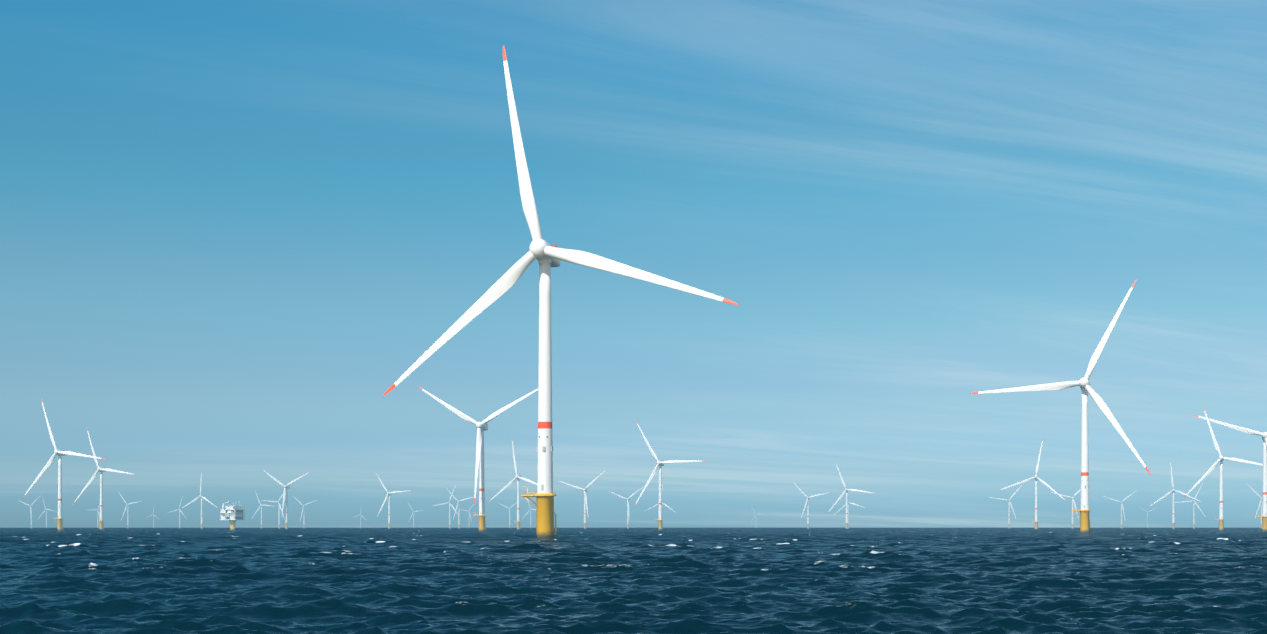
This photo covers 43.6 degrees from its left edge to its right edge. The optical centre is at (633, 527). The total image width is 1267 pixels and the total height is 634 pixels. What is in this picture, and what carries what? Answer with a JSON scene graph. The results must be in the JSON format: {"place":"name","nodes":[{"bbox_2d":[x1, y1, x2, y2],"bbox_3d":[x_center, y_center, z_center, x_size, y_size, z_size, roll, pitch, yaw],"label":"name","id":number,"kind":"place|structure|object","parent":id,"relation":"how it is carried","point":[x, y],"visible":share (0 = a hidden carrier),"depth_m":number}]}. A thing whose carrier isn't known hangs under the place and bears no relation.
{"place":"outdoors","nodes":[
{"label":"outdoors","id":0,"kind":"place"},
{"bbox_2d":[0,528,1266,633],"bbox_3d":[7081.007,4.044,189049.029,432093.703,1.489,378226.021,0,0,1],"label":"sea water","id":1,"kind":"structure","parent":0,"point":[637,581],"depth_m":120.60},
{"bbox_2d":[18,496,39,527],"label":"turbine","id":2,"kind":"object","parent":1,"relation":"in","point":[31,505],"visible":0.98,"depth_m":7654.51},
{"bbox_2d":[38,496,56,527],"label":"turbine","id":3,"kind":"object","parent":1,"relation":"in","point":[46,513],"visible":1,"depth_m":9020.79},
{"bbox_2d":[23,398,103,530],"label":"turbine","id":4,"kind":"object","parent":1,"relation":"in","point":[60,453],"visible":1,"depth_m":2193.26},
{"bbox_2d":[93,504,99,527],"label":"turbine","id":5,"kind":"object","parent":1,"relation":"in","point":[98,516],"visible":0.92,"depth_m":9351.65},
{"bbox_2d":[72,429,135,529],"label":"turbine","id":6,"kind":"object","parent":1,"relation":"in","point":[101,521],"visible":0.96,"depth_m":2834.01},
{"bbox_2d":[118,491,140,527],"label":"turbine","id":7,"kind":"object","parent":1,"relation":"in","point":[127,506],"visible":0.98,"depth_m":7210.46},
{"bbox_2d":[168,496,186,527],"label":"turbine","id":8,"kind":"object","parent":1,"relation":"in","point":[179,509],"visible":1,"depth_m":9008.97},
{"bbox_2d":[182,473,215,528],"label":"turbine","id":9,"kind":"object","parent":1,"relation":"in","point":[202,498],"visible":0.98,"depth_m":5252.62},
{"bbox_2d":[220,501,245,529],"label":"offshore substation","id":10,"kind":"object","parent":1,"relation":"in","point":[232,514],"depth_m":2350.62},
{"bbox_2d":[251,491,275,527],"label":"turbine","id":11,"kind":"object","parent":1,"relation":"in","point":[261,509],"visible":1,"depth_m":7412.49},
{"bbox_2d":[261,494,284,528],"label":"turbine","id":12,"kind":"object","parent":1,"relation":"in","point":[279,502],"visible":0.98,"depth_m":6461.32},
{"bbox_2d":[263,470,309,528],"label":"turbine","id":13,"kind":"object","parent":1,"relation":"in","point":[285,494],"visible":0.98,"depth_m":4062.27},
{"bbox_2d":[293,496,316,527],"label":"turbine","id":14,"kind":"object","parent":1,"relation":"in","point":[304,506],"visible":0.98,"depth_m":7635.12},
{"bbox_2d":[352,507,366,527],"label":"turbine","id":15,"kind":"object","parent":1,"relation":"in","point":[360,514],"visible":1,"depth_m":12593.17},
{"bbox_2d":[376,473,410,528],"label":"turbine","id":16,"kind":"object","parent":1,"relation":"in","point":[385,499],"visible":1,"depth_m":4839.43},
{"bbox_2d":[408,503,423,527],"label":"turbine","id":17,"kind":"object","parent":1,"relation":"in","point":[413,515],"visible":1,"depth_m":10488.73},
{"bbox_2d":[433,485,457,528],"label":"turbine","id":18,"kind":"object","parent":1,"relation":"in","point":[450,504],"visible":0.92,"depth_m":6620.68},
{"bbox_2d":[446,488,472,528],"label":"turbine","id":19,"kind":"object","parent":1,"relation":"in","point":[458,505],"visible":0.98,"depth_m":6368.64},
{"bbox_2d":[460,502,475,527],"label":"turbine","id":20,"kind":"object","parent":1,"relation":"in","point":[469,514],"visible":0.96,"depth_m":10063.74},
{"bbox_2d":[418,386,537,531],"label":"turbine","id":21,"kind":"object","parent":1,"relation":"in","point":[482,426],"visible":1,"depth_m":1619.62},
{"bbox_2d":[497,502,516,527],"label":"turbine","id":22,"kind":"object","parent":1,"relation":"in","point":[509,512],"visible":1,"depth_m":8670.68},
{"bbox_2d":[490,440,536,529],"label":"turbine","id":23,"kind":"object","parent":1,"relation":"in","point":[517,477],"visible":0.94,"depth_m":3263.65},
{"bbox_2d":[522,500,535,527],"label":"turbine","id":24,"kind":"object","parent":1,"relation":"in","point":[530,515],"visible":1,"depth_m":8980.47},
{"bbox_2d":[383,45,738,538],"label":"turbine","id":25,"kind":"object","parent":1,"relation":"in","point":[546,255],"visible":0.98,"depth_m":596.37},
{"bbox_2d":[560,471,604,528],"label":"turbine","id":26,"kind":"object","parent":1,"relation":"in","point":[585,495],"visible":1,"depth_m":4406.26},
{"bbox_2d":[609,487,642,528],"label":"turbine","id":27,"kind":"object","parent":1,"relation":"in","point":[628,499],"visible":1,"depth_m":5881.43},
{"bbox_2d":[646,484,674,527],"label":"turbine","id":28,"kind":"object","parent":1,"relation":"in","point":[662,512],"visible":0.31,"depth_m":6608.28},
{"bbox_2d":[635,421,702,529],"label":"turbine","id":29,"kind":"object","parent":1,"relation":"in","point":[660,464],"visible":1,"depth_m":2559.71},
{"bbox_2d":[793,482,829,528],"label":"turbine","id":30,"kind":"object","parent":1,"relation":"in","point":[807,500],"visible":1,"depth_m":5570.99},
{"bbox_2d":[834,492,864,528],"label":"turbine","id":31,"kind":"object","parent":1,"relation":"in","point":[848,509],"visible":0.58,"depth_m":6595.55},
{"bbox_2d":[829,464,871,528],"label":"turbine","id":32,"kind":"object","parent":1,"relation":"in","point":[842,495],"visible":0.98,"depth_m":4372.76},
{"bbox_2d":[990,485,1021,528],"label":"turbine","id":33,"kind":"object","parent":1,"relation":"in","point":[1009,504],"visible":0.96,"depth_m":6103.47},
{"bbox_2d":[998,440,1066,529],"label":"turbine","id":34,"kind":"object","parent":1,"relation":"in","point":[1036,500],"visible":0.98,"depth_m":3268.56},
{"bbox_2d":[970,279,1149,532],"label":"turbine","id":35,"kind":"object","parent":1,"relation":"in","point":[1086,389],"visible":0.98,"depth_m":1143.92},
{"bbox_2d":[1051,481,1089,528],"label":"turbine","id":36,"kind":"object","parent":1,"relation":"in","point":[1075,494],"visible":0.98,"depth_m":5557.22},
{"bbox_2d":[1104,490,1136,528],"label":"turbine","id":37,"kind":"object","parent":1,"relation":"in","point":[1122,506],"visible":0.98,"depth_m":6576.03},
{"bbox_2d":[1138,506,1158,527],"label":"turbine","id":38,"kind":"object","parent":1,"relation":"in","point":[1147,515],"visible":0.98,"depth_m":10869.56},
{"bbox_2d":[1149,465,1200,528],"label":"turbine","id":39,"kind":"object","parent":1,"relation":"in","point":[1173,503],"visible":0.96,"depth_m":4421.23},
{"bbox_2d":[1175,482,1204,528],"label":"turbine","id":40,"kind":"object","parent":1,"relation":"in","point":[1194,503],"visible":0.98,"depth_m":6245.65},
{"bbox_2d":[1183,407,1262,529],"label":"turbine","id":41,"kind":"object","parent":1,"relation":"in","point":[1221,507],"visible":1,"depth_m":2376.48},
{"bbox_2d":[1194,415,1266,530],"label":"turbine","id":42,"kind":"object","parent":1,"relation":"in","point":[1264,501],"visible":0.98,"depth_m":1794.22},
{"bbox_2d":[1247,484,1262,528],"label":"turbine","id":43,"kind":"object","parent":1,"relation":"in","point":[1258,495],"visible":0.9,"depth_m":5673.83},
{"bbox_2d":[0,0,1266,527],"label":"sky","id":44,"kind":"structure","parent":0,"point":[229,228]}
]}

